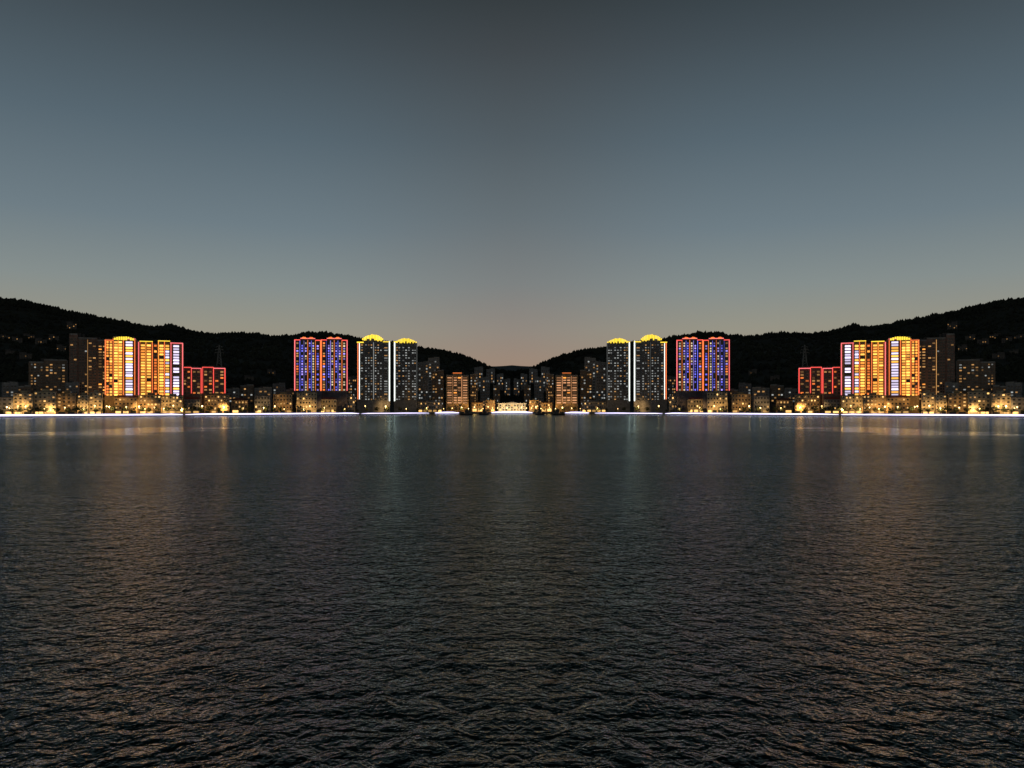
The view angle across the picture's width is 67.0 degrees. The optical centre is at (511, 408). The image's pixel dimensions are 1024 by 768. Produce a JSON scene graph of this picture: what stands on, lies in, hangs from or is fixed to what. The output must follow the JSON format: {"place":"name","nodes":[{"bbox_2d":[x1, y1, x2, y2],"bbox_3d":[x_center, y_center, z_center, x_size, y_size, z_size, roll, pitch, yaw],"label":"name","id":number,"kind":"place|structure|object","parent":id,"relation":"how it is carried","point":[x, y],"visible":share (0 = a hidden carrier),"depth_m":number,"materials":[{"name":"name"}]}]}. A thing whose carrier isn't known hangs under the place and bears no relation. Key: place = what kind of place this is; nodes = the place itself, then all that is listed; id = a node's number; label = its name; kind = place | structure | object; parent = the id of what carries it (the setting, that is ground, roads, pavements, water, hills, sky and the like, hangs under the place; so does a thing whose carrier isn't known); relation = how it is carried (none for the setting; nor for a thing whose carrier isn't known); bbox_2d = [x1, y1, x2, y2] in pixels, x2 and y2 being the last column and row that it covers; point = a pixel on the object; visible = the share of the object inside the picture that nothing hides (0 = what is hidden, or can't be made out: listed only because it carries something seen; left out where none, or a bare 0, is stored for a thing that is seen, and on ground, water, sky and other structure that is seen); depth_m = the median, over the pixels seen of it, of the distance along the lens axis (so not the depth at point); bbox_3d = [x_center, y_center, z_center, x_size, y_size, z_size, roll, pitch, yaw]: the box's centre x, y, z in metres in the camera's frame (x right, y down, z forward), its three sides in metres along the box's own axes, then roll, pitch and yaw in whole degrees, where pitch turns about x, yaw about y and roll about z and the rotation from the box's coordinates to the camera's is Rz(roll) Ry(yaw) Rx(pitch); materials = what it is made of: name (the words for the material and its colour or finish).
{"place":"outdoors","nodes":[
{"label":"outdoors","id":0,"kind":"place"},
{"bbox_2d":[0,395,12,413],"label":"shore house","id":1,"kind":"structure","parent":0,"point":[6,401],"depth_m":792.36,"materials":[{"name":"paint"}]},
{"bbox_2d":[2,381,18,396],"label":"apartment block","id":2,"kind":"structure","parent":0,"point":[9,388],"depth_m":857.18,"materials":[{"name":"grey"}]},
{"bbox_2d":[33,389,56,413],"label":"shore house","id":3,"kind":"structure","parent":0,"point":[45,398],"depth_m":820.36,"materials":[{"name":"paint"}]},
{"bbox_2d":[29,358,67,413],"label":"apartment block","id":4,"kind":"structure","parent":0,"point":[50,374],"depth_m":894.94,"materials":[{"name":"grey"}]},
{"bbox_2d":[65,381,79,394],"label":"apartment block","id":5,"kind":"structure","parent":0,"point":[72,386],"depth_m":870.98,"materials":[{"name":"grey"}]},
{"bbox_2d":[89,390,102,413],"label":"shore house","id":6,"kind":"structure","parent":0,"point":[96,398],"depth_m":862.33,"materials":[{"name":"paint"}]},
{"bbox_2d":[184,397,199,412],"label":"shore house","id":7,"kind":"structure","parent":0,"point":[189,402],"depth_m":962.14,"materials":[{"name":"brown concrete"}]},
{"bbox_2d":[184,366,201,412],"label":"apartment block","id":8,"kind":"structure","parent":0,"point":[192,381],"depth_m":974.53,"materials":[{"name":"brown"}]},
{"bbox_2d":[202,365,225,412],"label":"apartment block","id":9,"kind":"structure","parent":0,"point":[213,379],"depth_m":997.56,"materials":[{"name":"brown"}]},
{"bbox_2d":[204,393,229,412],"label":"shore house","id":10,"kind":"structure","parent":0,"point":[215,401],"depth_m":984.40,"materials":[{"name":"paint"}]},
{"bbox_2d":[226,387,238,412],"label":"apartment block","id":11,"kind":"structure","parent":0,"point":[232,392],"depth_m":1041.70,"materials":[{"name":"grey concrete"}]},
{"bbox_2d":[231,398,247,412],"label":"shore house","id":12,"kind":"structure","parent":0,"point":[237,404],"depth_m":1018.80,"materials":[{"name":"brown concrete"}]},
{"bbox_2d":[240,384,253,412],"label":"apartment block","id":13,"kind":"structure","parent":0,"point":[247,391],"depth_m":1087.27,"materials":[{"name":"grey"}]},
{"bbox_2d":[254,394,269,412],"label":"shore house","id":14,"kind":"structure","parent":0,"point":[262,401],"depth_m":1041.38,"materials":[{"name":"paint"}]},
{"bbox_2d":[254,386,271,412],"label":"apartment block","id":15,"kind":"structure","parent":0,"point":[263,390],"depth_m":1086.74,"materials":[{"name":"grey"}]},
{"bbox_2d":[273,382,284,393],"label":"apartment block","id":16,"kind":"structure","parent":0,"point":[278,387],"depth_m":1144.54,"materials":[{"name":"grey"}]},
{"bbox_2d":[273,392,291,412],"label":"shore house","id":17,"kind":"structure","parent":0,"point":[283,400],"depth_m":1065.54,"materials":[{"name":"paint"}]},
{"bbox_2d":[296,391,316,412],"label":"shore house","id":18,"kind":"structure","parent":0,"point":[305,399],"depth_m":1098.04,"materials":[{"name":"paint"}]},
{"bbox_2d":[294,337,320,412],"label":"apartment tower","id":19,"kind":"structure","parent":0,"point":[307,363],"depth_m":1114.91,"materials":[{"name":"concrete"}]},
{"bbox_2d":[321,397,336,412],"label":"shore house","id":20,"kind":"structure","parent":0,"point":[329,404],"depth_m":1135.81,"materials":[{"name":"beige concrete"}]},
{"bbox_2d":[348,375,356,411],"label":"apartment block","id":21,"kind":"structure","parent":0,"point":[352,385],"depth_m":1236.70,"materials":[{"name":"grey concrete"}]},
{"bbox_2d":[357,334,389,412],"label":"apartment tower","id":22,"kind":"structure","parent":0,"point":[373,371],"depth_m":1218.31,"materials":[{"name":"grey"}]},
{"bbox_2d":[394,338,416,411],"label":"apartment tower","id":23,"kind":"structure","parent":0,"point":[405,374],"depth_m":1278.38,"materials":[{"name":"grey"}]},
{"bbox_2d":[418,361,427,401],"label":"apartment block","id":24,"kind":"structure","parent":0,"point":[422,381],"depth_m":1356.94,"materials":[{"name":"grey"}]},
{"bbox_2d":[418,400,441,411],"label":"shore house","id":25,"kind":"structure","parent":0,"point":[432,405],"depth_m":1312.04,"materials":[{"name":"paint"}]},
{"bbox_2d":[432,369,443,411],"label":"apartment block","id":26,"kind":"structure","parent":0,"point":[437,384],"depth_m":1376.02,"materials":[{"name":"grey concrete"}]},
{"bbox_2d":[446,372,468,411],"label":"apartment block","id":27,"kind":"structure","parent":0,"point":[457,390],"depth_m":1364.58,"materials":[{"name":"brown"}]},
{"bbox_2d":[470,373,477,411],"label":"apartment block","id":28,"kind":"structure","parent":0,"point":[473,386],"depth_m":1468.63,"materials":[{"name":"grey"}]},
{"bbox_2d":[472,401,482,411],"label":"shore house","id":29,"kind":"structure","parent":0,"point":[477,404],"depth_m":1393.41,"materials":[{"name":"brown concrete"}]},
{"bbox_2d":[486,399,494,411],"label":"shore house","id":30,"kind":"structure","parent":0,"point":[490,403],"depth_m":1415.34,"materials":[{"name":"paint"}]},
{"bbox_2d":[0,414,1023,767],"bbox_3d":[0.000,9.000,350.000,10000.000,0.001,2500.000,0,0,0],"label":"water","id":31,"kind":"structure","parent":0,"point":[512,590],"depth_m":38.07,"materials":[{"name":"grey liquid"}]},
{"bbox_2d":[0,305,1023,412],"bbox_3d":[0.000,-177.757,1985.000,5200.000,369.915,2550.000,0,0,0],"label":"hills","id":32,"kind":"structure","parent":0,"point":[279,375],"depth_m":2021.77,"materials":[{"name":"black plant"}]},
{"bbox_2d":[0,297,1023,404],"bbox_3d":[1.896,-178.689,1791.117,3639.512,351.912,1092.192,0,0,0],"label":"forest","id":33,"kind":"object","parent":32,"relation":"on","point":[1003,374],"visible":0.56,"depth_m":2040.85,"materials":[{"name":"black plant"}]},
{"bbox_2d":[0,412,1023,417],"bbox_3d":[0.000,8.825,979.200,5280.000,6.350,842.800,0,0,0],"label":"embankment","id":34,"kind":"structure","parent":0,"point":[390,413],"depth_m":984.83,"materials":[{"name":"concrete"}]},
{"bbox_2d":[0,414,182,415],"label":"light strip","id":35,"kind":"object","parent":34,"relation":"on","point":[80,414],"visible":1,"depth_m":827.08,"materials":[{"name":"grey"}]},
{"bbox_2d":[185,413,358,414],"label":"light strip","id":36,"kind":"object","parent":34,"relation":"on","point":[269,413],"visible":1,"depth_m":1027.70,"materials":[{"name":"grey"}]},
{"bbox_2d":[665,413,838,414],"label":"light strip","id":37,"kind":"object","parent":34,"relation":"on","point":[754,413],"visible":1,"depth_m":1027.70,"materials":[{"name":"grey"}]},
{"bbox_2d":[841,414,1023,415],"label":"light strip","id":38,"kind":"object","parent":34,"relation":"on","point":[943,414],"visible":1,"depth_m":827.08,"materials":[{"name":"grey"}]},
{"bbox_2d":[497,402,526,411],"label":"civic hall","id":39,"kind":"structure","parent":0,"point":[511,407],"depth_m":1427.16,"materials":[{"name":"grey"}]},
{"bbox_2d":[491,365,532,370],"bbox_3d":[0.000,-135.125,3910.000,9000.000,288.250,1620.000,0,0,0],"label":"hills","id":40,"kind":"structure","parent":0,"point":[512,367],"depth_m":4536.73,"materials":[{"name":"black"}]},
{"bbox_2d":[0,0,1023,365],"label":"sky","id":41,"kind":"structure","parent":0,"point":[491,182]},
{"bbox_2d":[529,399,537,411],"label":"shore house","id":42,"kind":"structure","parent":0,"point":[533,403],"depth_m":1415.34,"materials":[{"name":"paint"}]},
{"bbox_2d":[541,401,551,411],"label":"shore house","id":43,"kind":"structure","parent":0,"point":[546,404],"depth_m":1393.41,"materials":[{"name":"brown concrete"}]},
{"bbox_2d":[546,373,553,411],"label":"apartment block","id":44,"kind":"structure","parent":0,"point":[549,386],"depth_m":1468.63,"materials":[{"name":"grey"}]},
{"bbox_2d":[555,372,577,411],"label":"apartment block","id":45,"kind":"structure","parent":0,"point":[566,390],"depth_m":1364.57,"materials":[{"name":"brown"}]},
{"bbox_2d":[580,369,591,411],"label":"apartment block","id":46,"kind":"structure","parent":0,"point":[585,384],"depth_m":1376.02,"materials":[{"name":"grey"}]},
{"bbox_2d":[582,400,605,411],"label":"shore house","id":47,"kind":"structure","parent":0,"point":[591,405],"depth_m":1312.04,"materials":[{"name":"paint"}]},
{"bbox_2d":[596,361,605,401],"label":"apartment block","id":48,"kind":"structure","parent":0,"point":[600,381],"depth_m":1356.94,"materials":[{"name":"grey"}]},
{"bbox_2d":[607,338,629,411],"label":"apartment tower","id":49,"kind":"structure","parent":0,"point":[618,374],"depth_m":1278.38,"materials":[{"name":"grey"}]},
{"bbox_2d":[634,334,666,412],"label":"apartment tower","id":50,"kind":"structure","parent":0,"point":[650,371],"depth_m":1218.31,"materials":[{"name":"grey"}]},
{"bbox_2d":[667,375,675,411],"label":"apartment block","id":51,"kind":"structure","parent":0,"point":[671,385],"depth_m":1236.70,"materials":[{"name":"grey"}]},
{"bbox_2d":[687,397,702,412],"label":"shore house","id":52,"kind":"structure","parent":0,"point":[694,404],"depth_m":1135.81,"materials":[{"name":"beige concrete"}]},
{"bbox_2d":[703,337,729,412],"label":"apartment tower","id":53,"kind":"structure","parent":0,"point":[716,363],"depth_m":1114.91,"materials":[{"name":"concrete"}]},
{"bbox_2d":[707,391,727,412],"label":"shore house","id":54,"kind":"structure","parent":0,"point":[718,399],"depth_m":1098.04,"materials":[{"name":"paint"}]},
{"bbox_2d":[732,392,750,412],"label":"shore house","id":55,"kind":"structure","parent":0,"point":[740,400],"depth_m":1065.54,"materials":[{"name":"paint"}]},
{"bbox_2d":[739,382,750,393],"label":"apartment block","id":56,"kind":"structure","parent":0,"point":[745,387],"depth_m":1144.54,"materials":[{"name":"grey"}]},
{"bbox_2d":[752,386,769,412],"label":"apartment block","id":57,"kind":"structure","parent":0,"point":[760,390],"depth_m":1086.74,"materials":[{"name":"grey"}]},
{"bbox_2d":[754,394,769,412],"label":"shore house","id":58,"kind":"structure","parent":0,"point":[761,401],"depth_m":1041.38,"materials":[{"name":"paint"}]},
{"bbox_2d":[770,384,783,412],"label":"apartment block","id":59,"kind":"structure","parent":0,"point":[776,391],"depth_m":1087.26,"materials":[{"name":"grey"}]},
{"bbox_2d":[776,398,792,412],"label":"shore house","id":60,"kind":"structure","parent":0,"point":[786,404],"depth_m":1018.80,"materials":[{"name":"grey concrete"}]},
{"bbox_2d":[785,387,797,412],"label":"apartment block","id":61,"kind":"structure","parent":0,"point":[790,392],"depth_m":1041.70,"materials":[{"name":"grey"}]},
{"bbox_2d":[794,393,819,412],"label":"shore house","id":62,"kind":"structure","parent":0,"point":[807,401],"depth_m":984.40,"materials":[{"name":"paint"}]},
{"bbox_2d":[798,365,821,412],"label":"apartment block","id":63,"kind":"structure","parent":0,"point":[809,379],"depth_m":997.56,"materials":[{"name":"brown"}]},
{"bbox_2d":[822,366,839,412],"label":"apartment block","id":64,"kind":"structure","parent":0,"point":[830,381],"depth_m":974.53,"materials":[{"name":"brown concrete"}]},
{"bbox_2d":[824,397,839,412],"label":"shore house","id":65,"kind":"structure","parent":0,"point":[834,402],"depth_m":962.14,"materials":[{"name":"grey concrete"}]},
{"bbox_2d":[921,390,934,413],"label":"shore house","id":66,"kind":"structure","parent":0,"point":[927,398],"depth_m":862.33,"materials":[{"name":"paint"}]},
{"bbox_2d":[944,381,958,394],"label":"apartment block","id":67,"kind":"structure","parent":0,"point":[951,386],"depth_m":870.98,"materials":[{"name":"grey concrete"}]},
{"bbox_2d":[956,358,994,413],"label":"apartment block","id":68,"kind":"structure","parent":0,"point":[973,374],"depth_m":894.94,"materials":[{"name":"grey concrete"}]},
{"bbox_2d":[967,389,990,413],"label":"shore house","id":69,"kind":"structure","parent":0,"point":[978,398],"depth_m":820.36,"materials":[{"name":"paint"}]},
{"bbox_2d":[1005,381,1021,396],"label":"apartment block","id":70,"kind":"structure","parent":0,"point":[1013,388],"depth_m":857.18,"materials":[{"name":"grey concrete"}]},
{"bbox_2d":[1011,395,1023,413],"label":"shore house","id":71,"kind":"structure","parent":0,"point":[1017,401],"depth_m":792.36,"materials":[{"name":"paint"}]},
{"label":"ground","id":72,"kind":"structure","parent":0,"visible":0},
{"bbox_2d":[13,391,33,413],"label":"shore house","id":73,"kind":"structure","parent":72,"relation":"on","point":[22,399],"depth_m":802.38,"materials":[{"name":"paint"}]},
{"bbox_2d":[57,391,76,413],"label":"shore house","id":74,"kind":"structure","parent":72,"relation":"on","point":[66,399],"depth_m":838.27,"materials":[{"name":"paint"}]},
{"bbox_2d":[69,333,87,394],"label":"apartment tower","id":75,"kind":"structure","parent":72,"relation":"on","point":[77,357],"depth_m":899.70,"materials":[{"name":"grey concrete"}]},
{"bbox_2d":[77,393,88,413],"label":"shore house","id":76,"kind":"structure","parent":72,"relation":"on","point":[82,400],"depth_m":849.97,"materials":[{"name":"paint"}]},
{"bbox_2d":[87,337,104,413],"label":"apartment tower","id":77,"kind":"structure","parent":72,"relation":"on","point":[95,363],"depth_m":902.73,"materials":[{"name":"brown"}]},
{"bbox_2d":[105,336,139,413],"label":"apartment tower","id":78,"kind":"structure","parent":72,"relation":"on","point":[122,365],"depth_m":897.64,"materials":[{"name":"orange"}]},
{"bbox_2d":[114,395,137,413],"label":"shore house","id":79,"kind":"structure","parent":72,"relation":"on","point":[128,401],"depth_m":894.10,"materials":[{"name":"brown concrete"}]},
{"bbox_2d":[139,393,161,413],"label":"shore house","id":80,"kind":"structure","parent":72,"relation":"on","point":[151,400],"depth_m":911.44,"materials":[{"name":"paint"}]},
{"bbox_2d":[140,340,183,412],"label":"apartment tower","id":81,"kind":"structure","parent":72,"relation":"on","point":[161,367],"depth_m":937.39,"materials":[{"name":"orange"}]},
{"bbox_2d":[162,394,182,413],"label":"shore house","id":82,"kind":"structure","parent":72,"relation":"on","point":[171,400],"depth_m":933.81,"materials":[{"name":"paint"}]},
{"bbox_2d":[321,337,347,412],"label":"apartment tower","id":83,"kind":"structure","parent":72,"relation":"on","point":[334,367],"depth_m":1155.11,"materials":[{"name":"concrete"}]},
{"bbox_2d":[348,394,354,412],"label":"shore house","id":84,"kind":"structure","parent":72,"relation":"on","point":[351,404],"depth_m":1165.80,"materials":[{"name":"paint"}]},
{"bbox_2d":[428,357,439,398],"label":"apartment block","id":85,"kind":"structure","parent":72,"relation":"on","point":[433,363],"depth_m":1650.92,"materials":[{"name":"grey"}]},
{"bbox_2d":[474,366,482,390],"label":"apartment block","id":86,"kind":"structure","parent":72,"relation":"on","point":[478,370],"depth_m":1896.60,"materials":[{"name":"grey"}]},
{"bbox_2d":[480,376,489,407],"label":"apartment block","id":87,"kind":"structure","parent":72,"relation":"on","point":[484,388],"depth_m":1661.69,"materials":[{"name":"grey"}]},
{"bbox_2d":[486,368,494,383],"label":"apartment block","id":88,"kind":"structure","parent":72,"relation":"on","point":[490,372],"depth_m":2061.67,"materials":[{"name":"grey concrete"}]},
{"bbox_2d":[493,384,499,409],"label":"apartment block","id":89,"kind":"structure","parent":72,"relation":"on","point":[496,392],"depth_m":1644.05,"materials":[{"name":"grey"}]},
{"bbox_2d":[504,378,509,395],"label":"apartment block","id":90,"kind":"structure","parent":72,"relation":"on","point":[507,386],"depth_m":1913.64,"materials":[{"name":"grey"}]},
{"bbox_2d":[524,384,530,409],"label":"apartment block","id":91,"kind":"structure","parent":72,"relation":"on","point":[527,392],"depth_m":1644.05,"materials":[{"name":"grey"}]},
{"bbox_2d":[529,368,537,383],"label":"apartment block","id":92,"kind":"structure","parent":72,"relation":"on","point":[533,372],"depth_m":2061.67,"materials":[{"name":"grey concrete"}]},
{"bbox_2d":[534,376,543,407],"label":"apartment block","id":93,"kind":"structure","parent":72,"relation":"on","point":[539,388],"depth_m":1661.69,"materials":[{"name":"grey"}]},
{"bbox_2d":[541,366,549,391],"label":"apartment block","id":94,"kind":"structure","parent":72,"relation":"on","point":[545,370],"depth_m":1896.60,"materials":[{"name":"grey"}]},
{"bbox_2d":[584,357,595,398],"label":"apartment block","id":95,"kind":"structure","parent":72,"relation":"on","point":[590,363],"depth_m":1650.92,"materials":[{"name":"grey"}]},
{"bbox_2d":[669,394,675,412],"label":"shore house","id":96,"kind":"structure","parent":72,"relation":"on","point":[672,404],"depth_m":1165.80,"materials":[{"name":"paint"}]},
{"bbox_2d":[676,337,702,412],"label":"apartment tower","id":97,"kind":"structure","parent":72,"relation":"on","point":[689,367],"depth_m":1155.11,"materials":[{"name":"concrete"}]},
{"bbox_2d":[841,394,861,413],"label":"shore house","id":98,"kind":"structure","parent":72,"relation":"on","point":[852,400],"depth_m":933.81,"materials":[{"name":"paint"}]},
{"bbox_2d":[840,340,883,412],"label":"apartment tower","id":99,"kind":"structure","parent":72,"relation":"on","point":[861,367],"depth_m":937.39,"materials":[{"name":"orange"}]},
{"bbox_2d":[862,393,884,413],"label":"shore house","id":100,"kind":"structure","parent":72,"relation":"on","point":[872,400],"depth_m":911.44,"materials":[{"name":"paint"}]},
{"bbox_2d":[886,395,909,413],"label":"shore house","id":101,"kind":"structure","parent":72,"relation":"on","point":[895,401],"depth_m":894.10,"materials":[{"name":"brown concrete"}]},
{"bbox_2d":[884,336,918,413],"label":"apartment tower","id":102,"kind":"structure","parent":72,"relation":"on","point":[901,365],"depth_m":897.64,"materials":[{"name":"orange concrete"}]},
{"bbox_2d":[919,337,936,413],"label":"apartment tower","id":103,"kind":"structure","parent":72,"relation":"on","point":[927,363],"depth_m":902.73,"materials":[{"name":"brown"}]},
{"bbox_2d":[935,393,946,413],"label":"shore house","id":104,"kind":"structure","parent":72,"relation":"on","point":[940,400],"depth_m":849.97,"materials":[{"name":"paint"}]},
{"bbox_2d":[936,333,954,394],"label":"apartment tower","id":105,"kind":"structure","parent":72,"relation":"on","point":[946,357],"depth_m":899.70,"materials":[{"name":"grey concrete"}]},
{"bbox_2d":[947,391,966,413],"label":"shore house","id":106,"kind":"structure","parent":72,"relation":"on","point":[956,399],"depth_m":838.27,"materials":[{"name":"paint"}]},
{"bbox_2d":[990,391,1010,413],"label":"shore house","id":107,"kind":"structure","parent":72,"relation":"on","point":[1001,399],"depth_m":802.38,"materials":[{"name":"paint"}]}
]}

